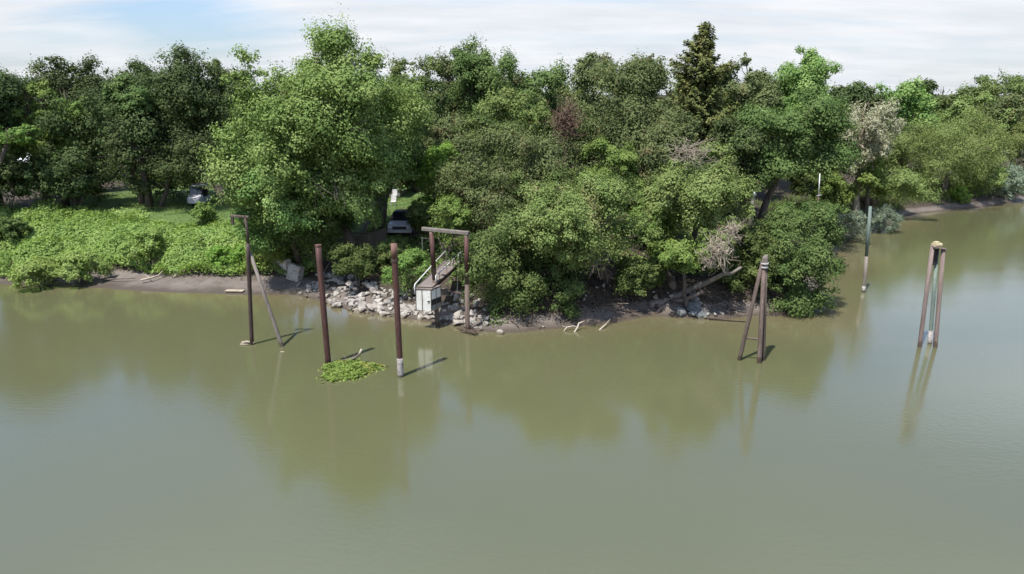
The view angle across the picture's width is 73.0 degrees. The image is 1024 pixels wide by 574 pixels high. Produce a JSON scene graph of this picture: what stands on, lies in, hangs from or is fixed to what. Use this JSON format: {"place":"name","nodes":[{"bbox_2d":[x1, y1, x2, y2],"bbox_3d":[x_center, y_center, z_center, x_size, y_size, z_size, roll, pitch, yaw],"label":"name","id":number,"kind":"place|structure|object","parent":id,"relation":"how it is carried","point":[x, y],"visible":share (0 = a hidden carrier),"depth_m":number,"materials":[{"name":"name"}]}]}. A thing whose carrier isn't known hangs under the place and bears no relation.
{"place":"outdoors","nodes":[
{"label":"outdoors","id":0,"kind":"place"},
{"bbox_2d":[0,201,1023,573],"bbox_3d":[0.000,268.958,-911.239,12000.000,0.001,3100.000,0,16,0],"label":"river water","id":1,"kind":"structure","parent":0,"point":[190,433],"depth_m":29.44,"materials":[{"name":"liquid"}]},
{"bbox_2d":[230,215,283,346],"bbox_3d":[-14.079,0.674,39.268,2.866,9.597,0.409,3,16,10],"label":"mooring post","id":2,"kind":"object","parent":1,"relation":"in","point":[249,258],"visible":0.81,"depth_m":39.14,"materials":[{"name":"wood"}]},
{"bbox_2d":[315,244,330,363],"bbox_3d":[-9.899,1.956,36.597,0.398,8.551,0.334,0,16,0],"label":"steel piling","id":3,"kind":"object","parent":1,"relation":"in","point":[321,284],"visible":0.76,"depth_m":36.17,"materials":[{"name":"metal"}]},
{"bbox_2d":[316,358,388,382],"bbox_3d":[-8.380,4.202,36.222,3.758,0.533,3.331,0,16,0],"label":"floating weed mat","id":4,"kind":"object","parent":1,"relation":"on","point":[344,370],"visible":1,"depth_m":36.00,"materials":[{"name":"plant"}]},
{"bbox_2d":[391,243,403,377],"bbox_3d":[-5.745,2.205,34.923,0.380,8.971,0.370,0,16,0],"label":"steel piling","id":5,"kind":"object","parent":1,"relation":"in","point":[396,294],"visible":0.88,"depth_m":34.50,"materials":[{"name":"metal"}]},
{"bbox_2d":[421,227,469,329],"bbox_3d":[-3.951,0.118,42.295,3.204,7.430,0.402,7,17,25],"label":"timber gantry","id":6,"kind":"object","parent":1,"relation":"in","point":[431,231],"visible":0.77,"depth_m":41.67,"materials":[{"name":"wood"}]},
{"bbox_2d":[737,254,768,363],"bbox_3d":[12.998,1.970,37.190,1.731,7.548,0.892,7,17,23],"label":"pile cluster","id":7,"kind":"object","parent":1,"relation":"in","point":[762,276],"visible":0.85,"depth_m":36.94,"materials":[{"name":"wood"}]},
{"bbox_2d":[862,206,871,291],"bbox_3d":[25.680,-1.772,50.211,0.715,8.201,0.256,0,16,0],"label":"channel piling","id":8,"kind":"object","parent":1,"relation":"in","point":[866,250],"visible":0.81,"depth_m":49.89,"materials":[{"name":"green paint"}]},
{"bbox_2d":[917,241,946,347],"bbox_3d":[23.900,1.285,39.374,1.279,7.847,0.953,0,16,0],"label":"pile cluster","id":9,"kind":"object","parent":1,"relation":"in","point":[933,256],"visible":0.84,"depth_m":39.10,"materials":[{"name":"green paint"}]},
{"bbox_2d":[0,95,1023,332],"bbox_3d":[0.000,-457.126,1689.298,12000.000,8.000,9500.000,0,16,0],"label":"ground","id":10,"kind":"structure","parent":0,"point":[193,284],"depth_m":51.55,"materials":[{"name":"soil"}]},
{"bbox_2d":[0,216,34,241],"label":"shrub","id":11,"kind":"object","parent":10,"relation":"on","point":[12,228],"visible":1,"depth_m":57.95,"materials":[{"name":"green plant"}]},
{"bbox_2d":[0,156,35,213],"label":"shrub","id":12,"kind":"object","parent":10,"relation":"on","point":[8,170],"visible":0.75,"depth_m":62.02,"materials":[{"name":"green plant"}]},
{"bbox_2d":[0,123,44,166],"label":"oak tree","id":13,"kind":"object","parent":10,"relation":"on","point":[22,134],"visible":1,"depth_m":60.84,"materials":[{"name":"green plant"}]},
{"bbox_2d":[0,66,45,205],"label":"oak tree","id":14,"kind":"object","parent":10,"relation":"on","point":[11,84],"visible":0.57,"depth_m":62.56,"materials":[{"name":"green plant"}]},
{"bbox_2d":[2,81,51,206],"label":"vine covered tree","id":15,"kind":"object","parent":10,"relation":"on","point":[17,150],"visible":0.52,"depth_m":63.68,"materials":[{"name":"green plant"}]},
{"bbox_2d":[6,254,63,289],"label":"shrub","id":16,"kind":"object","parent":10,"relation":"on","point":[43,269],"visible":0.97,"depth_m":51.06,"materials":[{"name":"green plant"}]},
{"bbox_2d":[9,157,76,207],"bbox_3d":[-43.592,-9.655,64.602,5.328,5.382,5.254,-10,18,-32],"label":"shrub","id":17,"kind":"object","parent":10,"relation":"on","point":[29,175],"visible":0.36,"depth_m":62.97,"materials":[{"name":"green plant"}]},
{"bbox_2d":[30,77,69,206],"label":"vine covered tree","id":18,"kind":"object","parent":10,"relation":"on","point":[42,86],"visible":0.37,"depth_m":63.97,"materials":[{"name":"green plant"}]},
{"bbox_2d":[20,52,113,145],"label":"oak tree","id":19,"kind":"object","parent":10,"relation":"on","point":[60,82],"visible":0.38,"depth_m":83.32,"materials":[{"name":"green plant"}]},
{"bbox_2d":[41,91,98,206],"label":"vine covered tree","id":20,"kind":"object","parent":10,"relation":"on","point":[78,108],"visible":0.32,"depth_m":64.19,"materials":[{"name":"green plant"}]},
{"bbox_2d":[35,159,118,207],"bbox_3d":[-39.876,-9.570,64.407,5.599,5.085,5.916,0,16,0],"label":"shrub","id":21,"kind":"object","parent":10,"relation":"on","point":[86,182],"visible":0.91,"depth_m":62.95,"materials":[{"name":"green plant"}]},
{"bbox_2d":[52,249,114,282],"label":"shrub","id":22,"kind":"object","parent":10,"relation":"on","point":[76,267],"visible":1,"depth_m":51.74,"materials":[{"name":"green plant"}]},
{"bbox_2d":[28,77,211,203],"bbox_3d":[-37.205,-13.903,66.735,14.384,12.108,15.468,5,16,16],"label":"oak tree","id":23,"kind":"object","parent":10,"relation":"on","point":[103,125],"visible":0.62,"depth_m":62.93,"materials":[{"name":"green plant"}]},
{"bbox_2d":[92,55,162,180],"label":"oak tree","id":24,"kind":"object","parent":10,"relation":"on","point":[135,65],"visible":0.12,"depth_m":80.95,"materials":[{"name":"green plant"}]},
{"bbox_2d":[101,73,164,207],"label":"oak tree","id":25,"kind":"object","parent":10,"relation":"on","point":[139,98],"visible":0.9,"depth_m":62.58,"materials":[{"name":"green plant"}]},
{"bbox_2d":[117,227,165,264],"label":"shrub","id":26,"kind":"object","parent":10,"relation":"on","point":[140,244],"visible":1,"depth_m":54.47,"materials":[{"name":"green plant"}]},
{"bbox_2d":[0,196,326,276],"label":"vine ground cover","id":27,"kind":"object","parent":10,"relation":"on","point":[35,239],"visible":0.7,"depth_m":57.67,"materials":[{"name":"green plant"}]},
{"bbox_2d":[96,112,231,206],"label":"oak tree","id":28,"kind":"object","parent":10,"relation":"on","point":[178,162],"visible":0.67,"depth_m":62.54,"materials":[{"name":"green plant"}]},
{"bbox_2d":[124,40,258,204],"bbox_3d":[-30.276,-16.276,68.909,11.824,15.905,13.541,0,16,0],"label":"oak tree","id":29,"kind":"object","parent":10,"relation":"on","point":[195,96],"visible":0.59,"depth_m":64.77,"materials":[{"name":"green plant"}]},
{"bbox_2d":[187,184,210,205],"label":"car","id":30,"kind":"object","parent":10,"relation":"on","point":[197,192],"visible":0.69,"depth_m":66.29,"materials":[{"name":"grey metal"}]},
{"bbox_2d":[188,201,218,223],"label":"shrub","id":31,"kind":"object","parent":10,"relation":"on","point":[205,212],"visible":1,"depth_m":60.63,"materials":[{"name":"green plant"}]},
{"bbox_2d":[204,244,245,269],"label":"shrub","id":32,"kind":"object","parent":10,"relation":"on","point":[219,253],"visible":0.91,"depth_m":53.67,"materials":[{"name":"green plant"}]},
{"bbox_2d":[50,192,459,232],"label":"lawn grass","id":33,"kind":"structure","parent":10,"relation":"on","point":[171,203],"depth_m":66.43,"materials":[{"name":"green plant"}]},
{"bbox_2d":[242,237,291,270],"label":"shrub","id":34,"kind":"object","parent":10,"relation":"on","point":[272,256],"visible":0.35,"depth_m":52.49,"materials":[{"name":"green plant"}]},
{"bbox_2d":[228,148,326,265],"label":"cottonwood tree","id":35,"kind":"object","parent":10,"relation":"on","point":[257,237],"visible":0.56,"depth_m":47.46,"materials":[{"name":"green plant"}]},
{"bbox_2d":[273,257,304,281],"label":"concrete block","id":36,"kind":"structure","parent":10,"relation":"on","point":[295,272],"depth_m":52.45,"materials":[{"name":"concrete"}]},
{"bbox_2d":[263,194,362,272],"bbox_3d":[-14.850,-3.741,51.151,7.398,6.551,5.040,0,16,0],"label":"shrub","id":37,"kind":"object","parent":10,"relation":"on","point":[332,229],"visible":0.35,"depth_m":50.62,"materials":[{"name":"green plant"}]},
{"bbox_2d":[192,2,442,246],"bbox_3d":[-13.477,-10.623,50.118,16.589,18.428,15.690,0,16,0],"label":"cottonwood tree","id":38,"kind":"object","parent":10,"relation":"on","point":[320,136],"visible":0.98,"depth_m":46.92,"materials":[{"name":"green plant"}]},
{"bbox_2d":[324,241,389,286],"bbox_3d":[-10.892,-1.534,48.761,4.981,3.715,4.991,0,16,0],"label":"shrub","id":39,"kind":"object","parent":10,"relation":"on","point":[353,258],"visible":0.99,"depth_m":47.80,"materials":[{"name":"green plant"}]},
{"bbox_2d":[352,228,386,248],"bbox_3d":[-11.405,-3.413,54.104,3.262,2.326,0.111,-5,16,-17],"label":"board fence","id":40,"kind":"object","parent":10,"relation":"on","point":[380,237],"visible":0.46,"depth_m":54.09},
{"bbox_2d":[373,233,411,266],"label":"shrub","id":41,"kind":"object","parent":10,"relation":"on","point":[401,242],"visible":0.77,"depth_m":50.08,"materials":[{"name":"green plant"}]},
{"bbox_2d":[370,80,433,230],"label":"cottonwood tree","id":42,"kind":"object","parent":10,"relation":"on","point":[421,130],"visible":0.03,"depth_m":55.49,"materials":[{"name":"green plant"}]},
{"bbox_2d":[387,209,417,234],"bbox_3d":[-9.006,-5.518,57.769,2.084,1.834,5.350,0,16,0],"label":"pickup truck","id":43,"kind":"object","parent":10,"relation":"on","point":[397,222],"visible":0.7,"depth_m":55.96,"materials":[{"name":"silver metal"}]},
{"bbox_2d":[379,246,430,297],"bbox_3d":[-7.002,-0.924,46.524,3.575,3.742,3.700,0,16,0],"label":"shrub","id":44,"kind":"object","parent":10,"relation":"on","point":[408,260],"visible":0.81,"depth_m":46.12,"materials":[{"name":"green plant"}]},
{"bbox_2d":[387,54,454,191],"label":"oak tree","id":45,"kind":"object","parent":10,"relation":"on","point":[397,68],"visible":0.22,"depth_m":71.70,"materials":[{"name":"green plant"}]},
{"bbox_2d":[405,202,441,240],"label":"shrub","id":46,"kind":"object","parent":10,"relation":"on","point":[416,211],"visible":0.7,"depth_m":52.74,"materials":[{"name":"green plant"}]},
{"bbox_2d":[394,87,472,203],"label":"oak tree","id":47,"kind":"object","parent":10,"relation":"on","point":[443,134],"visible":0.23,"depth_m":60.05,"materials":[{"name":"green plant"}]},
{"bbox_2d":[411,139,461,209],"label":"ash tree","id":48,"kind":"object","parent":10,"relation":"on","point":[442,153],"visible":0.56,"depth_m":56.06,"materials":[{"name":"green plant"}]},
{"bbox_2d":[414,238,464,294],"bbox_3d":[-4.436,-0.429,44.664,3.357,4.454,5.800,0,16,0],"label":"gangway","id":49,"kind":"object","parent":10,"relation":"on","point":[442,271],"visible":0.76,"depth_m":43.99,"materials":[{"name":"metal"}]},
{"bbox_2d":[415,285,441,311],"bbox_3d":[-5.117,0.659,42.419,1.297,1.447,1.104,5,16,16],"label":"cabinet","id":50,"kind":"object","parent":49,"relation":"attached to","point":[427,298],"visible":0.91,"depth_m":42.06,"materials":[{"name":"white metal"}]},
{"bbox_2d":[424,46,471,119],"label":"oak tree","id":51,"kind":"object","parent":10,"relation":"on","point":[446,70],"visible":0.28,"depth_m":86.19,"materials":[{"name":"green plant"}]},
{"bbox_2d":[426,192,474,259],"bbox_3d":[-4.441,-4.185,49.812,3.540,5.161,3.561,0,16,0],"label":"shrub","id":52,"kind":"object","parent":10,"relation":"on","point":[457,214],"visible":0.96,"depth_m":49.35,"materials":[{"name":"green plant"}]},
{"bbox_2d":[0,151,911,225],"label":"woodland undergrowth","id":53,"kind":"object","parent":10,"relation":"on","point":[123,177],"depth_m":81.76,"materials":[{"name":"green plant"}]},
{"bbox_2d":[445,31,502,151],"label":"oak tree","id":54,"kind":"object","parent":10,"relation":"on","point":[471,68],"visible":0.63,"depth_m":76.54,"materials":[{"name":"green plant"}]},
{"bbox_2d":[452,114,532,191],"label":"oak tree","id":55,"kind":"object","parent":10,"relation":"on","point":[475,123],"visible":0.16,"depth_m":59.14,"materials":[{"name":"green plant"}]},
{"bbox_2d":[442,205,551,326],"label":"oak tree","id":56,"kind":"object","parent":10,"relation":"on","point":[487,264],"visible":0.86,"depth_m":42.64,"materials":[{"name":"green plant"}]},
{"bbox_2d":[427,118,578,235],"bbox_3d":[-0.759,-8.429,52.999,11.959,9.292,11.924,0,16,0],"label":"oak tree","id":57,"kind":"object","parent":10,"relation":"on","point":[475,185],"visible":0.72,"depth_m":50.99,"materials":[{"name":"green plant"}]},
{"bbox_2d":[471,81,557,200],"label":"ash tree","id":58,"kind":"object","parent":10,"relation":"on","point":[496,107],"visible":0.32,"depth_m":66.29,"materials":[{"name":"green plant"}]},
{"bbox_2d":[478,45,573,167],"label":"oak tree","id":59,"kind":"object","parent":10,"relation":"on","point":[556,78],"visible":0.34,"depth_m":73.34,"materials":[{"name":"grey plant"}]},
{"bbox_2d":[314,217,752,286],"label":"undergrowth","id":60,"kind":"object","parent":10,"relation":"on","point":[419,246],"visible":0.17,"depth_m":52.12,"materials":[{"name":"green plant"}]},
{"bbox_2d":[495,162,583,249],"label":"ash tree","id":61,"kind":"object","parent":10,"relation":"on","point":[560,172],"visible":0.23,"depth_m":49.28,"materials":[{"name":"green plant"}]},
{"bbox_2d":[505,245,589,320],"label":"oak tree","id":62,"kind":"object","parent":10,"relation":"on","point":[569,285],"visible":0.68,"depth_m":43.90,"materials":[{"name":"green plant"}]},
{"bbox_2d":[543,95,590,170],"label":"dead tree","id":63,"kind":"object","parent":10,"relation":"on","point":[565,120],"visible":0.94,"depth_m":59.75,"materials":[{"name":"brown plant"}]},
{"bbox_2d":[479,166,668,278],"bbox_3d":[3.632,-3.836,44.264,11.080,7.678,9.408,-13,20,-39],"label":"ash tree","id":64,"kind":"object","parent":10,"relation":"on","point":[551,216],"visible":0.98,"depth_m":42.31,"materials":[{"name":"green plant"}]},
{"bbox_2d":[565,48,619,167],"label":"oak tree","id":65,"kind":"object","parent":10,"relation":"on","point":[582,70],"visible":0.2,"depth_m":75.77,"materials":[{"name":"green plant"}]},
{"bbox_2d":[587,252,629,294],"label":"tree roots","id":66,"kind":"object","parent":10,"relation":"on","point":[606,273],"visible":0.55,"depth_m":47.18,"materials":[{"name":"brown wood"}]},
{"bbox_2d":[575,136,647,229],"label":"ash tree","id":67,"kind":"object","parent":10,"relation":"on","point":[622,160],"visible":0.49,"depth_m":52.85,"materials":[{"name":"green plant"}]},
{"bbox_2d":[540,48,696,177],"bbox_3d":[10.700,-14.857,65.281,15.245,14.851,13.854,-12,20,-38],"label":"oak tree","id":68,"kind":"object","parent":10,"relation":"on","point":[633,108],"visible":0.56,"depth_m":62.64,"materials":[{"name":"green plant"}]},
{"bbox_2d":[471,231,788,323],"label":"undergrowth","id":69,"kind":"object","parent":10,"relation":"on","point":[632,291],"visible":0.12,"depth_m":46.66,"materials":[{"name":"green plant"}]},
{"bbox_2d":[612,253,666,297],"bbox_3d":[8.486,-0.886,45.812,3.751,2.954,4.376,0,16,0],"label":"bush","id":70,"kind":"object","parent":10,"relation":"on","point":[633,276],"visible":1,"depth_m":44.70,"materials":[{"name":"green plant"}]},
{"bbox_2d":[624,188,691,244],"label":"ash tree","id":71,"kind":"object","parent":10,"relation":"on","point":[666,226],"visible":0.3,"depth_m":50.11,"materials":[{"name":"green plant"}]},
{"bbox_2d":[635,108,711,186],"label":"oak tree","id":72,"kind":"object","parent":10,"relation":"on","point":[665,130],"visible":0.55,"depth_m":57.25,"materials":[{"name":"green plant"}]},
{"bbox_2d":[645,229,728,310],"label":"ash tree","id":73,"kind":"object","parent":10,"relation":"on","point":[672,253],"visible":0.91,"depth_m":43.67,"materials":[{"name":"green plant"}]},
{"bbox_2d":[695,214,746,275],"bbox_3d":[12.903,-2.537,42.913,3.270,4.028,1.914,0,16,0],"label":"dead bush","id":74,"kind":"object","parent":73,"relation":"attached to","point":[710,260],"visible":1,"depth_m":42.76,"materials":[{"name":"grey wood"}]},
{"bbox_2d":[648,247,741,313],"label":"fallen tree","id":75,"kind":"object","parent":10,"relation":"on","point":[677,297],"visible":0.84,"depth_m":45.60,"materials":[{"name":"brown wood"}]},
{"bbox_2d":[637,138,760,272],"bbox_3d":[12.730,-5.349,47.007,8.005,9.231,9.716,5,16,18],"label":"ash tree","id":76,"kind":"object","parent":10,"relation":"on","point":[699,197],"visible":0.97,"depth_m":44.34,"materials":[{"name":"green plant"}]},
{"bbox_2d":[660,136,721,170],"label":"dead branches","id":77,"kind":"object","parent":76,"relation":"attached to","point":[689,155],"visible":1,"depth_m":43.65,"materials":[{"name":"grey wood"}]},
{"bbox_2d":[660,21,749,203],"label":"redwood tree","id":78,"kind":"object","parent":10,"relation":"on","point":[701,73],"visible":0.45,"depth_m":64.97,"materials":[{"name":"green plant"}]},
{"bbox_2d":[698,113,781,218],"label":"oak tree","id":79,"kind":"object","parent":10,"relation":"on","point":[723,127],"visible":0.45,"depth_m":59.82,"materials":[{"name":"green plant"}]},
{"bbox_2d":[711,52,785,139],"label":"oak tree","id":80,"kind":"object","parent":10,"relation":"on","point":[755,82],"visible":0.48,"depth_m":72.87,"materials":[{"name":"green plant"}]},
{"bbox_2d":[708,226,792,296],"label":"oak tree","id":81,"kind":"object","parent":10,"relation":"on","point":[754,240],"visible":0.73,"depth_m":46.06,"materials":[{"name":"green plant"}]},
{"bbox_2d":[725,86,866,219],"bbox_3d":[24.594,-11.930,63.011,13.330,12.320,14.078,0,16,0],"label":"oak tree","id":82,"kind":"object","parent":10,"relation":"on","point":[800,138],"visible":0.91,"depth_m":59.04,"materials":[{"name":"green plant"}]},
{"bbox_2d":[741,203,850,318],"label":"oak tree","id":83,"kind":"object","parent":10,"relation":"on","point":[802,296],"visible":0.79,"depth_m":44.80,"materials":[{"name":"green plant"}]},
{"bbox_2d":[772,44,843,195],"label":"cottonwood tree","id":84,"kind":"object","parent":10,"relation":"on","point":[812,70],"visible":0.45,"depth_m":76.66,"materials":[{"name":"green plant"}]},
{"bbox_2d":[771,198,850,247],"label":"oak tree","id":85,"kind":"object","parent":10,"relation":"on","point":[836,209],"visible":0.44,"depth_m":56.10,"materials":[{"name":"green plant"}]},
{"bbox_2d":[784,113,859,200],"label":"oak tree","id":86,"kind":"object","parent":10,"relation":"on","point":[798,185],"visible":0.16,"depth_m":72.16,"materials":[{"name":"green plant"}]},
{"bbox_2d":[812,170,858,213],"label":"shrub","id":87,"kind":"object","parent":10,"relation":"on","point":[830,188],"visible":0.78,"depth_m":71.23,"materials":[{"name":"green plant"}]},
{"bbox_2d":[834,211,873,241],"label":"silver shrub","id":88,"kind":"object","parent":10,"relation":"on","point":[853,219],"visible":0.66,"depth_m":67.55,"materials":[{"name":"grey plant"}]},
{"bbox_2d":[828,80,891,173],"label":"oak tree","id":89,"kind":"object","parent":10,"relation":"on","point":[858,91],"visible":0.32,"depth_m":93.32,"materials":[{"name":"green plant"}]},
{"bbox_2d":[834,145,898,227],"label":"oak tree","id":90,"kind":"object","parent":10,"relation":"on","point":[874,177],"visible":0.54,"depth_m":71.41,"materials":[{"name":"green plant"}]},
{"bbox_2d":[837,96,906,226],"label":"dying tree","id":91,"kind":"object","parent":10,"relation":"on","point":[872,133],"visible":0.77,"depth_m":69.40,"materials":[{"name":"beige plant"}]},
{"bbox_2d":[839,204,904,232],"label":"silver shrub","id":92,"kind":"object","parent":10,"relation":"on","point":[882,215],"visible":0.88,"depth_m":71.71,"materials":[{"name":"grey plant"}]},
{"bbox_2d":[755,174,1023,233],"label":"bank grass","id":93,"kind":"structure","parent":10,"relation":"on","point":[806,198],"depth_m":82.71,"materials":[{"name":"green plant"}]},
{"bbox_2d":[860,74,944,170],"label":"cottonwood tree","id":94,"kind":"object","parent":10,"relation":"on","point":[913,100],"visible":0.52,"depth_m":95.94,"materials":[{"name":"green plant"}]},
{"bbox_2d":[862,162,943,209],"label":"shrub","id":95,"kind":"object","parent":10,"relation":"on","point":[903,178],"visible":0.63,"depth_m":78.62,"materials":[{"name":"green plant"}]},
{"bbox_2d":[879,130,936,195],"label":"willow tree","id":96,"kind":"object","parent":10,"relation":"on","point":[901,151],"visible":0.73,"depth_m":85.25,"materials":[{"name":"green plant"}]},
{"bbox_2d":[900,100,1015,195],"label":"willow tree","id":97,"kind":"object","parent":10,"relation":"on","point":[957,156],"visible":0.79,"depth_m":86.12,"materials":[{"name":"green plant"}]},
{"bbox_2d":[949,183,973,203],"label":"shrub","id":98,"kind":"object","parent":10,"relation":"on","point":[959,192],"visible":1,"depth_m":88.14,"materials":[{"name":"green plant"}]},
{"bbox_2d":[930,79,1014,148],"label":"oak tree","id":99,"kind":"object","parent":10,"relation":"on","point":[974,92],"visible":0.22,"depth_m":110.94,"materials":[{"name":"green plant"}]},
{"bbox_2d":[928,90,1019,155],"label":"cottonwood tree","id":100,"kind":"object","parent":10,"relation":"on","point":[962,103],"visible":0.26,"depth_m":101.86,"materials":[{"name":"green plant"}]},
{"bbox_2d":[951,161,1010,195],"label":"shrub","id":101,"kind":"object","parent":10,"relation":"on","point":[1000,179],"visible":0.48,"depth_m":89.41,"materials":[{"name":"green plant"}]},
{"bbox_2d":[957,66,1023,106],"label":"oak tree","id":102,"kind":"object","parent":10,"relation":"on","point":[1010,84],"visible":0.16,"depth_m":119.10,"materials":[{"name":"green plant"}]},
{"bbox_2d":[969,118,1017,185],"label":"willow tree","id":103,"kind":"object","parent":10,"relation":"on","point":[994,130],"visible":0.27,"depth_m":91.94,"materials":[{"name":"green plant"}]},
{"bbox_2d":[981,93,1023,169],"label":"cottonwood tree","id":104,"kind":"object","parent":10,"relation":"on","point":[1013,100],"visible":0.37,"depth_m":101.28,"materials":[{"name":"green plant"}]},
{"bbox_2d":[1001,163,1023,199],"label":"silver shrub","id":105,"kind":"object","parent":10,"relation":"on","point":[1016,176],"visible":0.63,"depth_m":91.40,"materials":[{"name":"grey plant"}]},
{"bbox_2d":[1003,117,1023,169],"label":"willow tree","id":106,"kind":"object","parent":10,"relation":"on","point":[1018,142],"visible":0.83,"depth_m":95.95,"materials":[{"name":"green plant"}]},
{"bbox_2d":[0,0,1023,94],"label":"sky","id":107,"kind":"structure","parent":0,"point":[893,42],"materials":[{"name":"white"}]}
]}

